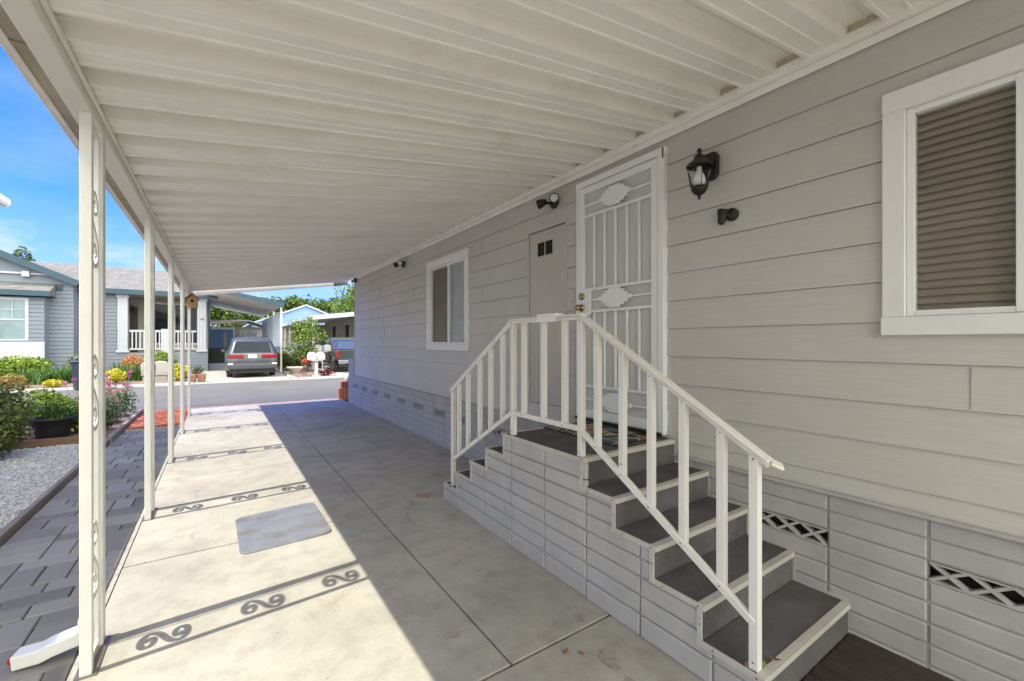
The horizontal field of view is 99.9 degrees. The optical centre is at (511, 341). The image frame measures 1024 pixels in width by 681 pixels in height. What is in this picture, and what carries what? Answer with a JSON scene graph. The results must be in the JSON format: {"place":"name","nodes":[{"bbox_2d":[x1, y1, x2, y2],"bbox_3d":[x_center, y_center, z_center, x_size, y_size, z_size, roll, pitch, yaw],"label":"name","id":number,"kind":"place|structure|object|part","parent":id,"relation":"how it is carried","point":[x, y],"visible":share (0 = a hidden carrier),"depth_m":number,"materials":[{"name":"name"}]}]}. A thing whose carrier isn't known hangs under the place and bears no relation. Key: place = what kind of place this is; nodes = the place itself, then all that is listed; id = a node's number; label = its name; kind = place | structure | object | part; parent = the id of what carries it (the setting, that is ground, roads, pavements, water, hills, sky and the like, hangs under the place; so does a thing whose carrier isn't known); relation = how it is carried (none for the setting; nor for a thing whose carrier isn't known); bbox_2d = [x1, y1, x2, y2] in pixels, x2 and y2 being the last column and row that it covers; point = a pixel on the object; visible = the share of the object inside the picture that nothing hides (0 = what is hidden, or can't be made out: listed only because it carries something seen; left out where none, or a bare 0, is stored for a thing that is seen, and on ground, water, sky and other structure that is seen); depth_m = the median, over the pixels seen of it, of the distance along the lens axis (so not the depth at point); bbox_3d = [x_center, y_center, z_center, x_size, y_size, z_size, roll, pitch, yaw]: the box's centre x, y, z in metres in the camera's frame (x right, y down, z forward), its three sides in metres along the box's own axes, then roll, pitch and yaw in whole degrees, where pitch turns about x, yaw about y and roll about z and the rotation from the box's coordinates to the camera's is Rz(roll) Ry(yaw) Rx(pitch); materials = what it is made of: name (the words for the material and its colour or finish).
{"place":"outdoors","nodes":[
{"label":"outdoors","id":0,"kind":"place"},
{"bbox_2d":[15,411,135,440],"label":"flower bed soil","id":1,"kind":"structure","parent":0,"point":[110,429],"depth_m":7.30,"materials":[{"name":"brown soil"}]},
{"bbox_2d":[0,381,43,425],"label":"rose bush","id":2,"kind":"object","parent":1,"relation":"on","point":[7,398],"visible":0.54,"depth_m":6.74,"materials":[{"name":"green plant"}]},
{"bbox_2d":[15,387,76,428],"bbox_3d":[-7.966,1.135,7.338,0.921,0.745,0.908,0,0,28],"label":"leafy clump","id":3,"kind":"object","parent":1,"relation":"on","point":[43,397],"visible":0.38,"depth_m":7.30,"materials":[{"name":"green plant"}]},
{"bbox_2d":[28,415,75,438],"bbox_3d":[-7.026,1.311,6.585,0.500,0.318,0.500,0,0,-34],"label":"plant pot","id":4,"kind":"object","parent":1,"relation":"on","point":[52,428],"visible":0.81,"depth_m":6.45,"materials":[{"name":"black plastic"}]},
{"bbox_2d":[30,395,77,419],"bbox_3d":[-7.016,1.003,6.582,0.674,0.414,0.550,0,0,-4],"label":"potted plant","id":5,"kind":"object","parent":4,"relation":"in","point":[53,410],"visible":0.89,"depth_m":6.56,"materials":[{"name":"green plant"}]},
{"bbox_2d":[62,406,78,432],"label":"leafy clump","id":6,"kind":"object","parent":1,"relation":"on","point":[74,423],"visible":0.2,"depth_m":6.89,"materials":[{"name":"green plant"}]},
{"bbox_2d":[61,373,109,413],"bbox_3d":[-7.344,1.027,7.436,0.592,0.944,0.551,0,0,-34],"label":"flowering plant","id":7,"kind":"object","parent":1,"relation":"on","point":[74,380],"visible":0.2,"depth_m":7.35,"materials":[{"name":"pink plant"}]},
{"bbox_2d":[74,408,112,432],"bbox_3d":[-6.962,1.276,7.064,0.560,0.464,0.602,0,0,35],"label":"leafy clump","id":8,"kind":"object","parent":1,"relation":"on","point":[109,415],"visible":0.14,"depth_m":7.13,"materials":[{"name":"green plant"}]},
{"bbox_2d":[106,386,128,422],"bbox_3d":[-7.321,1.138,7.782,0.576,0.715,0.603,0,0,-34],"label":"flowering plant","id":9,"kind":"object","parent":1,"relation":"on","point":[114,412],"visible":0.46,"depth_m":7.80,"materials":[{"name":"green plant"}]},
{"bbox_2d":[106,369,138,416],"bbox_3d":[-7.750,1.015,8.462,0.631,0.951,0.622,0,0,-34],"label":"flowering plant","id":10,"kind":"object","parent":1,"relation":"on","point":[124,397],"visible":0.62,"depth_m":8.46,"materials":[{"name":"pink plant"}]},
{"bbox_2d":[0,428,178,680],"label":"paver path","id":11,"kind":"structure","parent":0,"point":[54,606],"depth_m":3.02,"materials":[{"name":"grey stone"}]},
{"bbox_2d":[4,371,192,389],"bbox_3d":[-50.153,1.545,1.857,79.250,0.130,20.380,0,0,-34],"label":"garden bed","id":12,"kind":"object","parent":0,"point":[118,383],"visible":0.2,"depth_m":15.31,"materials":[{"name":"brown soil"}]},
{"bbox_2d":[0,374,32,388],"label":"shrub","id":13,"kind":"object","parent":12,"relation":"on","point":[9,380],"visible":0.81,"depth_m":13.65,"materials":[{"name":"beige plant"}]},
{"bbox_2d":[0,355,54,377],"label":"shrub","id":14,"kind":"object","parent":12,"relation":"on","point":[14,364],"visible":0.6,"depth_m":15.95,"materials":[{"name":"green plant"}]},
{"bbox_2d":[7,363,72,384],"bbox_3d":[-16.496,1.107,15.388,2.313,0.746,1.871,0,0,-34],"label":"strap leaf plant","id":15,"kind":"object","parent":12,"relation":"on","point":[46,373],"visible":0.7,"depth_m":15.18,"materials":[{"name":"green plant"}]},
{"bbox_2d":[41,379,67,387],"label":"shrub","id":16,"kind":"object","parent":12,"relation":"on","point":[49,383],"visible":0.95,"depth_m":13.92,"materials":[{"name":"yellow plant"}]},
{"bbox_2d":[65,351,78,372],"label":"shrub","id":17,"kind":"object","parent":12,"relation":"on","point":[71,359],"visible":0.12,"depth_m":16.74,"materials":[{"name":"green plant"}]},
{"bbox_2d":[106,368,127,383],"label":"shrub","id":18,"kind":"object","parent":12,"relation":"on","point":[116,374],"visible":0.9,"depth_m":15.23,"materials":[{"name":"yellow plant"}]},
{"bbox_2d":[107,361,142,381],"bbox_3d":[-14.551,1.061,16.356,1.232,0.838,1.441,0,0,35],"label":"strap leaf plant","id":19,"kind":"object","parent":12,"relation":"on","point":[136,374],"visible":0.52,"depth_m":16.27,"materials":[{"name":"green plant"}]},
{"bbox_2d":[120,352,143,367],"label":"shrub","id":20,"kind":"object","parent":12,"relation":"on","point":[129,359],"visible":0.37,"depth_m":18.80,"materials":[{"name":"orange plant"}]},
{"bbox_2d":[140,362,155,380],"bbox_3d":[-13.981,1.125,16.579,0.480,0.750,0.350,0,0,-34],"label":"utility box","id":21,"kind":"object","parent":12,"relation":"on","point":[142,368],"visible":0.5,"depth_m":16.35,"materials":[{"name":"white plastic"}]},
{"bbox_2d":[155,361,167,379],"bbox_3d":[-13.692,1.125,16.776,0.480,0.750,0.350,0,0,-34],"label":"utility box","id":22,"kind":"object","parent":12,"relation":"on","point":[161,371],"visible":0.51,"depth_m":16.67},
{"bbox_2d":[155,351,177,363],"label":"shrub","id":23,"kind":"object","parent":12,"relation":"on","point":[162,356],"visible":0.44,"depth_m":19.21,"materials":[{"name":"green plant"}]},
{"bbox_2d":[174,363,187,380],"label":"shrub","id":24,"kind":"object","parent":12,"relation":"on","point":[177,371],"visible":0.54,"depth_m":16.30,"materials":[{"name":"yellow plant"}]},
{"bbox_2d":[187,373,205,381],"bbox_3d":[-11.793,1.335,16.105,0.580,0.290,0.300,0,0,-34],"label":"terracotta planter","id":25,"kind":"object","parent":12,"relation":"on","point":[199,377],"visible":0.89,"depth_m":16.06,"materials":[{"name":"orange ceramic"}]},
{"bbox_2d":[191,365,204,374],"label":"potted shrub","id":26,"kind":"object","parent":25,"relation":"in","point":[197,369],"visible":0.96,"depth_m":16.05,"materials":[{"name":"green plant"}]},
{"bbox_2d":[124,408,187,429],"bbox_3d":[-6.882,1.500,8.443,0.830,0.075,2.348,0,0,-34],"label":"red mulch bed","id":27,"kind":"object","parent":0,"point":[161,418],"visible":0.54,"depth_m":8.19,"materials":[{"name":"red wood"}]},
{"bbox_2d":[7,378,344,411],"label":"road","id":28,"kind":"structure","parent":0,"point":[219,394],"depth_m":13.02,"materials":[{"name":"grey asphalt"}]},
{"bbox_2d":[69,361,78,388],"bbox_3d":[-13.681,1.059,13.745,0.560,0.917,0.650,0,0,-34],"label":"wheelie bin","id":29,"kind":"object","parent":28,"relation":"on","point":[75,368],"visible":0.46,"depth_m":13.45,"materials":[{"name":"plastic"}]},
{"bbox_2d":[194,368,298,382],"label":"van driveway","id":30,"kind":"structure","parent":0,"point":[216,376],"depth_m":18.66,"materials":[{"name":"concrete"}]},
{"bbox_2d":[208,348,224,369],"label":"fence panel","id":31,"kind":"structure","parent":30,"relation":"on","point":[216,358],"depth_m":23.05,"materials":[{"name":"black"}]},
{"bbox_2d":[210,320,261,348],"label":"shed","id":32,"kind":"structure","parent":30,"relation":"on","point":[221,337],"depth_m":30.14,"materials":[{"name":"white paint"}]},
{"bbox_2d":[211,330,232,348],"bbox_3d":[-20.132,0.325,29.882,1.280,2.350,0.140,0,0,-34],"label":"shed door","id":33,"kind":"structure","parent":32,"relation":"in","point":[219,338],"depth_m":29.81,"materials":[{"name":"blue wood"}]},
{"bbox_2d":[240,331,258,336],"bbox_3d":[-18.773,-0.275,30.737,1.150,1.050,0.060,0,0,-34],"label":"window","id":34,"kind":"structure","parent":32,"relation":"in","point":[242,333],"depth_m":30.72,"materials":[{"name":"white paint"}]},
{"bbox_2d":[209,293,283,371],"bbox_3d":[-15.829,-0.532,25.191,3.140,4.063,11.540,0,0,-34],"label":"neighbour carport","id":35,"kind":"object","parent":30,"relation":"on","point":[257,306],"visible":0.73,"depth_m":23.77,"materials":[{"name":"white metal"}]},
{"bbox_2d":[221,336,276,376],"bbox_3d":[-12.289,0.605,20.131,2.160,1.791,5.090,0,0,-34],"label":"minivan","id":36,"kind":"object","parent":30,"relation":"on","point":[250,354],"visible":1,"depth_m":18.22,"materials":[{"name":"silver metal"}]},
{"bbox_3d":[-11.050,0.220,18.316,1.396,0.480,0.295,0,0,-34],"label":"rear window","id":37,"kind":"part","parent":36,"relation":"part of","materials":[{"name":"grey glass"}]},
{"bbox_2d":[283,371,290,378],"bbox_3d":[-10.172,1.484,19.461,0.172,0.078,4.394,0,0,-30],"label":"curved edging","id":38,"kind":"object","parent":30,"relation":"on","point":[287,374],"visible":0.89,"depth_m":19.08,"materials":[{"name":"concrete"}]},
{"bbox_2d":[277,365,330,377],"bbox_3d":[-11.158,1.544,22.422,1.348,0.132,10.380,0,0,-34],"label":"mailbox bed","id":39,"kind":"object","parent":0,"point":[310,373],"visible":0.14,"depth_m":20.14,"materials":[{"name":"beige stone"}]},
{"bbox_2d":[277,352,301,370],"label":"shrub","id":40,"kind":"object","parent":39,"relation":"on","point":[288,360],"visible":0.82,"depth_m":22.26,"materials":[{"name":"green plant"}]},
{"bbox_2d":[286,366,303,372],"bbox_3d":[-10.264,1.330,20.357,0.760,0.300,0.748,0,0,-34],"label":"stone bowl","id":41,"kind":"object","parent":39,"relation":"on","point":[295,369],"visible":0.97,"depth_m":20.15,"materials":[{"name":"beige stone"}]},
{"bbox_2d":[281,316,327,371],"bbox_3d":[-10.276,0.150,21.319,2.072,2.801,2.017,0,0,-34],"label":"garden tree","id":42,"kind":"object","parent":39,"relation":"on","point":[303,332],"visible":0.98,"depth_m":21.06,"materials":[{"name":"green plant"}]},
{"bbox_2d":[301,358,312,375],"bbox_3d":[-8.953,1.105,18.833,0.535,0.793,0.477,0,0,-34],"label":"rose tree","id":43,"kind":"object","parent":39,"relation":"on","point":[304,361],"visible":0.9,"depth_m":18.76,"materials":[{"name":"red plant"}]},
{"bbox_2d":[307,352,324,375],"bbox_3d":[-8.495,0.970,18.652,0.640,1.060,0.512,0,0,-34],"label":"mailbox","id":44,"kind":"object","parent":39,"relation":"on","point":[316,357],"visible":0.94,"depth_m":18.54,"materials":[{"name":"white metal"}]},
{"bbox_2d":[318,369,335,374],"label":"shrub","id":45,"kind":"object","parent":39,"relation":"on","point":[327,372],"visible":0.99,"depth_m":19.00,"materials":[{"name":"red plant"}]},
{"bbox_2d":[282,312,353,369],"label":"beige house","id":46,"kind":"structure","parent":0,"point":[338,325],"depth_m":30.80,"materials":[{"name":"white paint"}]},
{"bbox_2d":[333,325,336,336],"bbox_3d":[-13.525,-0.600,32.782,0.055,1.400,1.200,0,0,-34],"label":"window","id":47,"kind":"structure","parent":46,"relation":"in","point":[334,326],"depth_m":32.56,"materials":[{"name":"black glass"}]},
{"bbox_2d":[345,323,349,336],"bbox_3d":[-11.269,-0.650,29.478,0.055,1.300,1.200,0,0,-34],"label":"window","id":48,"kind":"structure","parent":46,"relation":"in","point":[347,325],"depth_m":29.37,"materials":[{"name":"black glass"}]},
{"bbox_2d":[304,361,348,376],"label":"truck driveway","id":49,"kind":"structure","parent":0,"point":[343,370],"depth_m":23.40,"materials":[{"name":"concrete"}]},
{"bbox_2d":[313,345,330,370],"bbox_3d":[-9.625,0.820,21.815,0.760,1.360,0.512,0,0,-34],"label":"mailbox","id":50,"kind":"object","parent":49,"relation":"on","point":[326,348],"visible":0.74,"depth_m":21.69,"materials":[{"name":"white metal"}]},
{"bbox_2d":[318,337,353,371],"bbox_3d":[-9.132,0.630,23.346,2.240,1.739,5.440,0,0,-34],"label":"pickup truck","id":51,"kind":"object","parent":49,"relation":"on","point":[341,351],"visible":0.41,"depth_m":21.21,"materials":[{"name":"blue metal"}]},
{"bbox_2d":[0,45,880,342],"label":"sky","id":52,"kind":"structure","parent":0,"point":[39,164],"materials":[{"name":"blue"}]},
{"bbox_2d":[80,399,848,680],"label":"driveway","id":53,"kind":"structure","parent":0,"point":[352,595],"depth_m":2.68,"materials":[{"name":"concrete"}]},
{"bbox_2d":[235,502,330,554],"bbox_3d":[-1.876,1.503,3.510,0.628,0.034,0.796,0,0,-34],"label":"access plate","id":54,"kind":"object","parent":53,"relation":"on","point":[262,531],"visible":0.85,"depth_m":3.44,"materials":[{"name":"grey metal"}]},
{"bbox_2d":[337,381,347,399],"bbox_3d":[-4.193,1.280,11.552,0.900,0.480,0.210,0,0,-34],"label":"brick planter","id":55,"kind":"object","parent":53,"relation":"on","point":[342,392],"visible":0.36,"depth_m":11.29,"materials":[{"name":"red brick"}]},
{"bbox_2d":[413,492,433,498],"bbox_3d":[-0.860,1.497,4.186,0.201,0.001,0.168,0,0,-8],"label":"driveway rust mark","id":56,"kind":"object","parent":53,"relation":"on","point":[423,495],"visible":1,"depth_m":4.19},
{"bbox_2d":[443,630,459,639],"bbox_3d":[-0.309,1.497,2.195,0.088,0.001,0.068,0,0,-34],"label":"driveway oil spot","id":57,"kind":"object","parent":53,"relation":"on","point":[452,634],"visible":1,"depth_m":2.19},
{"bbox_2d":[0,0,922,680],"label":"carport","id":58,"kind":"object","parent":53,"relation":"on","point":[232,146],"visible":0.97,"depth_m":2.23,"materials":[{"name":"beige metal"}]},
{"bbox_2d":[185,293,199,307],"bbox_3d":[-6.413,-0.835,8.632,0.250,0.290,0.251,0,0,-34],"label":"birdhouse","id":59,"kind":"object","parent":58,"relation":"attached to","point":[192,300],"visible":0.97,"depth_m":8.58,"materials":[{"name":"brown wood"}]},
{"bbox_2d":[576,614,583,620],"bbox_3d":[0.370,1.495,2.332,0.043,0.001,0.062,0,0,2],"label":"driveway oil spot","id":60,"kind":"object","parent":53,"relation":"on","point":[579,617],"visible":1,"depth_m":2.33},
{"bbox_2d":[600,650,620,669],"bbox_3d":[0.460,1.495,2.024,0.071,0.001,0.138,0,0,-34],"label":"driveway oil spot","id":61,"kind":"object","parent":53,"relation":"on","point":[608,659],"visible":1,"depth_m":2.02,"materials":[{"name":"grey concrete"}]},
{"bbox_2d":[443,313,849,680],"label":"entry stair","id":62,"kind":"object","parent":53,"relation":"on","point":[651,541],"visible":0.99,"depth_m":2.36,"materials":[{"name":"wood"}]},
{"bbox_2d":[543,421,659,446],"bbox_3d":[0.656,0.687,3.278,0.480,0.005,0.765,0,0,-34],"label":"rubber mat","id":63,"kind":"object","parent":62,"relation":"on","point":[603,442],"visible":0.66,"depth_m":3.18,"materials":[{"name":"black rubber"}]},
{"bbox_2d":[546,422,646,444],"bbox_3d":[0.644,0.684,3.270,0.410,0.012,0.725,0,0,-34],"label":"doormat","id":64,"kind":"object","parent":63,"relation":"on","point":[609,435],"visible":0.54,"depth_m":3.19,"materials":[{"name":"grey fabric"}]},
{"bbox_2d":[766,655,780,660],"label":"dry leaf","id":65,"kind":"object","parent":62,"relation":"on","point":[773,658],"visible":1,"depth_m":1.78,"materials":[{"name":"brown plant"}]},
{"bbox_2d":[347,0,1023,680],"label":"mobile home","id":66,"kind":"object","parent":53,"relation":"on","point":[871,168],"visible":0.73,"depth_m":2.30,"materials":[{"name":"beige wood"}]},
{"bbox_2d":[393,260,404,267],"bbox_3d":[-1.959,-1.360,7.501,0.154,0.114,0.305,0,0,-34],"label":"floodlight","id":67,"kind":"object","parent":66,"relation":"attached to","point":[399,263],"visible":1,"depth_m":7.50,"materials":[{"name":"black paint"}]},
{"bbox_2d":[426,248,469,350],"bbox_3d":[-0.915,-0.554,6.162,0.110,1.343,1.338,0,0,-34],"label":"window","id":68,"kind":"structure","parent":66,"relation":"in","point":[447,294],"depth_m":6.11,"materials":[{"name":"white paint"}]},
{"bbox_2d":[536,193,558,208],"bbox_3d":[0.352,-1.345,4.115,0.154,0.114,0.305,0,0,-34],"label":"floodlight","id":69,"kind":"object","parent":66,"relation":"attached to","point":[553,202],"visible":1,"depth_m":4.14,"materials":[{"name":"black paint"}]},
{"bbox_2d":[527,219,568,406],"bbox_3d":[0.355,-0.250,4.283,0.052,1.800,0.621,0,0,-34],"label":"hatch door","id":70,"kind":"structure","parent":66,"relation":"in","point":[547,248],"depth_m":4.27,"materials":[{"name":"paint"}]},
{"bbox_2d":[575,146,668,436],"bbox_3d":[0.850,-0.365,3.485,0.166,2.095,0.933,0,0,-34],"label":"security door","id":71,"kind":"structure","parent":66,"relation":"in","point":[622,222],"depth_m":3.41,"materials":[{"name":"white paint"}]},
{"bbox_2d":[686,148,718,199],"bbox_3d":[1.226,-1.076,2.774,0.222,0.332,0.158,0,0,-34],"label":"wall lantern","id":72,"kind":"object","parent":66,"relation":"attached to","point":[705,167],"depth_m":2.75,"materials":[{"name":"black paint"}]},
{"bbox_2d":[717,208,738,224],"bbox_3d":[1.367,-0.797,2.725,0.072,0.106,0.123,0,0,-74],"label":"motion sensor","id":73,"kind":"object","parent":66,"relation":"attached to","point":[730,214],"visible":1,"depth_m":2.71,"materials":[{"name":"black paint"}]},
{"bbox_2d":[881,43,1023,334],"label":"window","id":74,"kind":"structure","parent":66,"relation":"in","point":[953,140],"depth_m":1.93,"materials":[{"name":"white paint"}]},
{"bbox_2d":[804,633,953,680],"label":"outdoor mat","id":75,"kind":"object","parent":53,"relation":"on","point":[851,657],"visible":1,"depth_m":1.96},
{"label":"ground","id":76,"kind":"structure","parent":0,"visible":0},
{"bbox_2d":[0,193,10,206],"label":"neighbour house","id":77,"kind":"structure","parent":76,"relation":"on","point":[5,201],"depth_m":6.43,"materials":[{"name":"white"}]},
{"bbox_2d":[12,246,35,260],"bbox_3d":[-35.094,-2.654,30.558,1.775,8.408,1.672,0,0,-1],"label":"background tree","id":78,"kind":"object","parent":76,"relation":"on","point":[20,255],"visible":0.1,"depth_m":30.80,"materials":[{"name":"green plant"}]},
{"bbox_2d":[0,444,78,529],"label":"gravel","id":79,"kind":"structure","parent":76,"relation":"on","point":[28,476],"depth_m":5.00,"materials":[{"name":"grey gravel"}]},
{"bbox_2d":[0,405,34,456],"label":"round bush","id":80,"kind":"object","parent":79,"relation":"on","point":[12,426],"visible":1,"depth_m":5.56,"materials":[{"name":"green plant"}]},
{"bbox_2d":[0,439,109,546],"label":"timber edging","id":81,"kind":"object","parent":76,"relation":"on","point":[8,531],"visible":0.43,"depth_m":3.85,"materials":[{"name":"grey wood"}]},
{"bbox_2d":[3,433,109,449],"bbox_3d":[-6.903,1.508,6.218,1.610,0.185,0.055,0,0,-34],"label":"timber edging","id":82,"kind":"object","parent":76,"relation":"on","point":[40,443],"visible":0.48,"depth_m":6.27,"materials":[{"name":"brown wood"}]},
{"bbox_2d":[0,250,217,372],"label":"porch house","id":83,"kind":"structure","parent":76,"relation":"on","point":[37,299],"depth_m":19.04,"materials":[{"name":"blue"}]},
{"bbox_2d":[0,297,28,339],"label":"window","id":84,"kind":"structure","parent":83,"relation":"in","point":[14,311],"depth_m":17.42,"materials":[{"name":"white glass"}]},
{"bbox_2d":[130,307,137,351],"bbox_3d":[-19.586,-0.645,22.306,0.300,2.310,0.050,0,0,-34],"label":"porch door","id":85,"kind":"structure","parent":83,"relation":"in","point":[133,315],"depth_m":22.29,"materials":[{"name":"black"}]},
{"bbox_2d":[155,302,196,344],"bbox_3d":[-18.226,-0.975,23.240,2.100,2.250,0.060,0,0,-34],"label":"window","id":86,"kind":"structure","parent":83,"relation":"in","point":[161,309],"depth_m":23.24,"materials":[{"name":"glass"}]},
{"bbox_2d":[66,428,179,680],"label":"path edge strip","id":87,"kind":"object","parent":76,"relation":"on","point":[74,669],"visible":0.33,"depth_m":2.95,"materials":[{"name":"beige concrete"}]},
{"bbox_2d":[106,408,143,443],"bbox_3d":[-6.953,1.508,7.791,0.070,0.185,3.290,0,0,-34],"label":"timber edging","id":88,"kind":"object","parent":76,"relation":"on","point":[116,433],"visible":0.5,"depth_m":7.23,"materials":[{"name":"grey wood"}]},
{"bbox_2d":[124,425,179,432],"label":"path end kerb","id":89,"kind":"structure","parent":76,"relation":"on","point":[142,429],"depth_m":7.39,"materials":[{"name":"concrete"}]},
{"bbox_2d":[10,376,344,392],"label":"kerb","id":90,"kind":"structure","parent":76,"relation":"on","point":[136,385],"depth_m":15.31,"materials":[{"name":"concrete"}]},
{"bbox_2d":[210,306,240,346],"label":"background tree","id":91,"kind":"object","parent":76,"relation":"on","point":[218,313],"visible":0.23,"depth_m":42.40,"materials":[{"name":"green plant"}]},
{"bbox_2d":[217,311,271,326],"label":"background tree","id":92,"kind":"object","parent":76,"relation":"on","point":[251,317],"visible":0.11,"depth_m":46.04,"materials":[{"name":"green plant"}]},
{"bbox_2d":[155,398,347,410],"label":"gutter strip","id":93,"kind":"object","parent":76,"relation":"on","point":[261,403],"visible":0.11,"depth_m":10.56,"materials":[{"name":"red paint"}]},
{"bbox_2d":[245,294,285,317],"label":"background tree","id":94,"kind":"object","parent":76,"relation":"on","point":[275,297],"visible":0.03,"depth_m":52.13,"materials":[{"name":"green plant"}]},
{"bbox_2d":[243,304,327,351],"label":"blue house","id":95,"kind":"structure","parent":76,"relation":"on","point":[301,312],"depth_m":36.18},
{"bbox_2d":[275,293,329,313],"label":"background tree","id":96,"kind":"object","parent":76,"relation":"on","point":[295,301],"visible":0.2,"depth_m":51.67,"materials":[{"name":"green plant"}]},
{"bbox_2d":[312,297,345,313],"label":"background tree","id":97,"kind":"object","parent":76,"relation":"on","point":[330,311],"visible":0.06,"depth_m":55.14,"materials":[{"name":"green plant"}]},
{"bbox_2d":[329,279,353,312],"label":"background tree","id":98,"kind":"object","parent":76,"relation":"on","point":[347,302],"visible":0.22,"depth_m":45.71,"materials":[{"name":"green plant"}]}
]}

